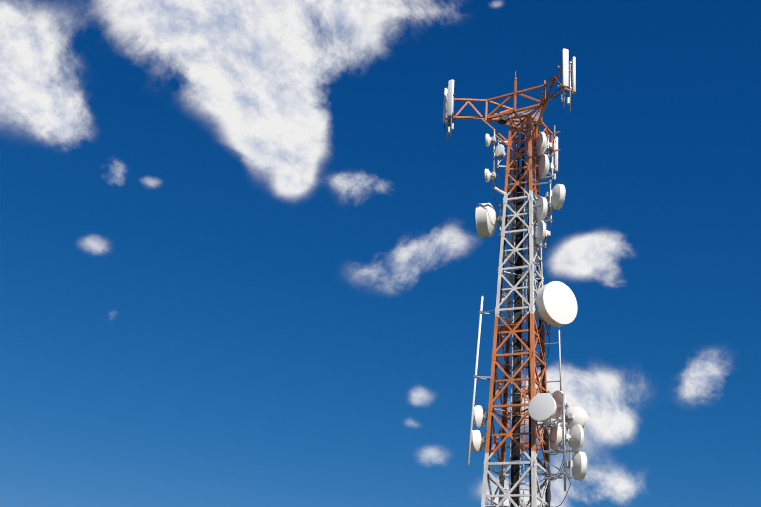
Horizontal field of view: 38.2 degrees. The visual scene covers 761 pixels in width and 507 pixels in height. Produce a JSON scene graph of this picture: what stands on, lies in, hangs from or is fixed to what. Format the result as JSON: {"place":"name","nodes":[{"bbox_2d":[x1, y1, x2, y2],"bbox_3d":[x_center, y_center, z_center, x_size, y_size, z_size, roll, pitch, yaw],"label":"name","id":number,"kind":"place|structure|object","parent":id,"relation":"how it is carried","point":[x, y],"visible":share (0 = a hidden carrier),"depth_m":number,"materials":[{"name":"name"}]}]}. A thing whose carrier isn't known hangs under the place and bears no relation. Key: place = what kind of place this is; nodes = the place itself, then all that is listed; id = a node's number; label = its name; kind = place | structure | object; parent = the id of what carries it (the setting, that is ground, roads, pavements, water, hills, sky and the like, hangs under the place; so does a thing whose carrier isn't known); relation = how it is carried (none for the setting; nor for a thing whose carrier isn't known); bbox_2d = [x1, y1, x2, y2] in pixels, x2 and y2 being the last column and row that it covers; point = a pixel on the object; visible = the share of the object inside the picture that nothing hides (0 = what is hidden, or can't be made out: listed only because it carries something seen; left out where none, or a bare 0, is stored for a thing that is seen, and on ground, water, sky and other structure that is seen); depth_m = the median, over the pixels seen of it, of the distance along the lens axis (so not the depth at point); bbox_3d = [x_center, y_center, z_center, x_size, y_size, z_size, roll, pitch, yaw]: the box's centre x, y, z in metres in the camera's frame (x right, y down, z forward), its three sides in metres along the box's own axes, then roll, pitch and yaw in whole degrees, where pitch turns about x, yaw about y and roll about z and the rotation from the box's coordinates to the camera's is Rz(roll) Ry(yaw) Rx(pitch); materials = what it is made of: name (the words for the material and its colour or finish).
{"place":"outdoors","nodes":[
{"label":"outdoors","id":0,"kind":"place"},
{"bbox_2d":[0,0,760,506],"label":"sky","id":1,"kind":"structure","parent":0,"point":[245,262],"materials":[{"name":"blue"}]},
{"bbox_3d":[5.025,20.527,41.995,3.985,0.360,3.985,-7,-26,23],"label":"tower foundation","id":2,"kind":"object","parent":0,"visible":0},
{"bbox_2d":[481,115,551,506],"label":"lattice tower","id":3,"kind":"structure","parent":2,"relation":"on","point":[509,328],"depth_m":49.01,"materials":[{"name":"metal"}]},
{"bbox_2d":[473,405,501,461],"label":"dish","id":4,"kind":"object","parent":3,"relation":"attached to","point":[480,417],"visible":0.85,"depth_m":47.62,"materials":[{"name":"white plastic"}]},
{"bbox_2d":[471,429,515,490],"bbox_3d":[4.707,8.870,47.288,2.178,2.554,0.929,17,-27,-27],"label":"dish","id":5,"kind":"object","parent":3,"relation":"attached to","point":[478,441],"visible":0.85,"depth_m":47.15,"materials":[{"name":"white"}]},
{"bbox_2d":[475,203,519,265],"bbox_3d":[5.489,-0.990,51.703,1.951,3.301,1.655,-7,-26,23],"label":"dish","id":6,"kind":"object","parent":3,"relation":"attached to","point":[487,219],"visible":0.98,"depth_m":51.68,"materials":[{"name":"white plastic"}]},
{"bbox_2d":[493,134,507,194],"bbox_3d":[5.619,-4.197,52.111,0.225,2.738,1.170,-15,-30,37],"label":"outrigger bracket","id":7,"kind":"object","parent":3,"relation":"attached to","point":[496,188],"visible":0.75,"depth_m":51.83,"materials":[{"name":"metal"}]},
{"bbox_2d":[484,169,519,226],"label":"dish","id":8,"kind":"object","parent":3,"relation":"attached to","point":[488,175],"visible":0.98,"depth_m":51.32,"materials":[{"name":"white plastic"}]},
{"bbox_2d":[485,132,520,194],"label":"dish","id":9,"kind":"object","parent":3,"relation":"attached to","point":[488,139],"visible":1,"depth_m":51.77,"materials":[{"name":"white plastic"}]},
{"bbox_2d":[495,139,518,201],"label":"dish","id":10,"kind":"object","parent":3,"relation":"attached to","point":[499,150],"visible":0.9,"depth_m":52.50,"materials":[{"name":"white"}]},
{"bbox_2d":[494,130,525,506],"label":"cable bundle","id":11,"kind":"object","parent":3,"relation":"attached to","point":[511,415],"visible":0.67,"depth_m":49.49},
{"bbox_2d":[452,66,571,153],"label":"tower platform","id":12,"kind":"structure","parent":3,"relation":"on","point":[542,105],"depth_m":53.68,"materials":[{"name":"paint"}]},
{"bbox_2d":[497,115,506,124],"bbox_3d":[5.920,-6.523,53.369,0.474,0.320,0.474,-7,-26,23],"label":"under platform horn","id":13,"kind":"object","parent":12,"relation":"attached to","point":[502,120],"visible":1,"depth_m":53.39,"materials":[{"name":"grey metal"}]},
{"bbox_2d":[444,61,573,171],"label":"antenna mounting poles","id":14,"kind":"object","parent":12,"relation":"attached to","point":[570,88],"visible":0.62,"depth_m":51.48,"materials":[{"name":"grey metal"}]},
{"bbox_2d":[444,88,573,174],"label":"antenna cables","id":15,"kind":"object","parent":12,"relation":"attached to","point":[449,120],"visible":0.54,"depth_m":53.88,"materials":[{"name":"black"}]},
{"bbox_2d":[443,49,575,179],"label":"panel antennas","id":16,"kind":"object","parent":12,"relation":"attached to","point":[448,105],"visible":0.77,"depth_m":53.66,"materials":[{"name":"white plastic"}]},
{"bbox_2d":[495,107,540,130],"bbox_3d":[6.992,-6.385,54.130,3.070,0.001,2.874,-7,-26,23],"label":"platform grating","id":17,"kind":"object","parent":12,"relation":"on","point":[521,112],"depth_m":53.41,"materials":[{"name":"white metal"}]},
{"bbox_2d":[487,131,547,506],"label":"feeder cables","id":18,"kind":"object","parent":3,"relation":"attached to","point":[515,448],"visible":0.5,"depth_m":49.17,"materials":[{"name":"black plastic"}]},
{"bbox_2d":[473,129,565,490],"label":"mounting brackets","id":19,"kind":"object","parent":3,"relation":"attached to","point":[559,421],"visible":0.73,"depth_m":47.06,"materials":[{"name":"metal"}]},
{"bbox_2d":[467,296,561,464],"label":"whip antennas","id":20,"kind":"object","parent":19,"relation":"attached to","point":[474,388],"visible":0.92,"depth_m":48.35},
{"bbox_2d":[519,111,541,506],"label":"ladder","id":21,"kind":"object","parent":3,"relation":"attached to","point":[525,349],"visible":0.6,"depth_m":49.67,"materials":[{"name":"metal"}]},
{"bbox_2d":[516,393,556,469],"bbox_3d":[6.317,7.442,46.413,0.938,2.842,3.094,16,-27,-26],"label":"dish","id":22,"kind":"object","parent":3,"relation":"attached to","point":[542,407],"visible":0.98,"depth_m":45.78,"materials":[{"name":"white plastic"}]},
{"bbox_2d":[520,196,552,257],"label":"dish","id":23,"kind":"object","parent":3,"relation":"attached to","point":[542,211],"visible":0.81,"depth_m":50.97,"materials":[{"name":"white"}]},
{"bbox_2d":[522,220,550,281],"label":"dish","id":24,"kind":"object","parent":3,"relation":"attached to","point":[541,233],"visible":0.96,"depth_m":50.27,"materials":[{"name":"white"}]},
{"bbox_2d":[520,180,565,245],"bbox_3d":[7.550,-1.925,51.261,2.306,2.842,1.159,-4,-25,18],"label":"dish","id":25,"kind":"object","parent":3,"relation":"attached to","point":[555,195],"visible":0.94,"depth_m":50.97,"materials":[{"name":"white plastic"}]},
{"bbox_2d":[535,132,551,179],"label":"dish","id":26,"kind":"object","parent":3,"relation":"attached to","point":[543,145],"visible":0.83,"depth_m":52.74,"materials":[{"name":"white plastic"}]},
{"bbox_2d":[534,153,553,208],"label":"dish","id":27,"kind":"object","parent":3,"relation":"attached to","point":[545,166],"visible":0.94,"depth_m":52.28,"materials":[{"name":"white"}]},
{"bbox_2d":[521,422,567,484],"bbox_3d":[7.038,8.636,47.561,2.126,2.840,1.129,-7,-26,23],"label":"dish","id":28,"kind":"object","parent":3,"relation":"attached to","point":[556,435],"visible":0.69,"depth_m":47.27,"materials":[{"name":"white plastic"}]},
{"bbox_2d":[525,390,568,449],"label":"dish","id":29,"kind":"object","parent":3,"relation":"attached to","point":[557,395],"visible":0.44,"depth_m":48.32,"materials":[{"name":"white"}]},
{"bbox_2d":[524,281,577,366],"bbox_3d":[7.616,3.132,49.684,2.038,4.060,1.840,16,-26,-25],"label":"dish","id":30,"kind":"object","parent":3,"relation":"attached to","point":[556,302],"visible":0.94,"depth_m":49.17,"materials":[{"name":"white"}]},
{"bbox_2d":[520,422,583,489],"bbox_3d":[7.425,8.737,47.177,3.037,2.840,0.973,-10,-27,29],"label":"dish","id":31,"kind":"object","parent":3,"relation":"attached to","point":[574,438],"visible":0.92,"depth_m":46.72,"materials":[{"name":"white"}]},
{"bbox_2d":[526,403,587,464],"bbox_3d":[7.487,7.882,47.761,3.010,2.668,0.788,-5,-25,20],"label":"dish","id":32,"kind":"object","parent":3,"relation":"attached to","point":[575,415],"visible":0.81,"depth_m":47.58,"materials":[{"name":"white"}]},
{"bbox_2d":[543,447,586,506],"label":"dish","id":33,"kind":"object","parent":3,"relation":"attached to","point":[576,464],"visible":1,"depth_m":46.25,"materials":[{"name":"white plastic"}]}
]}

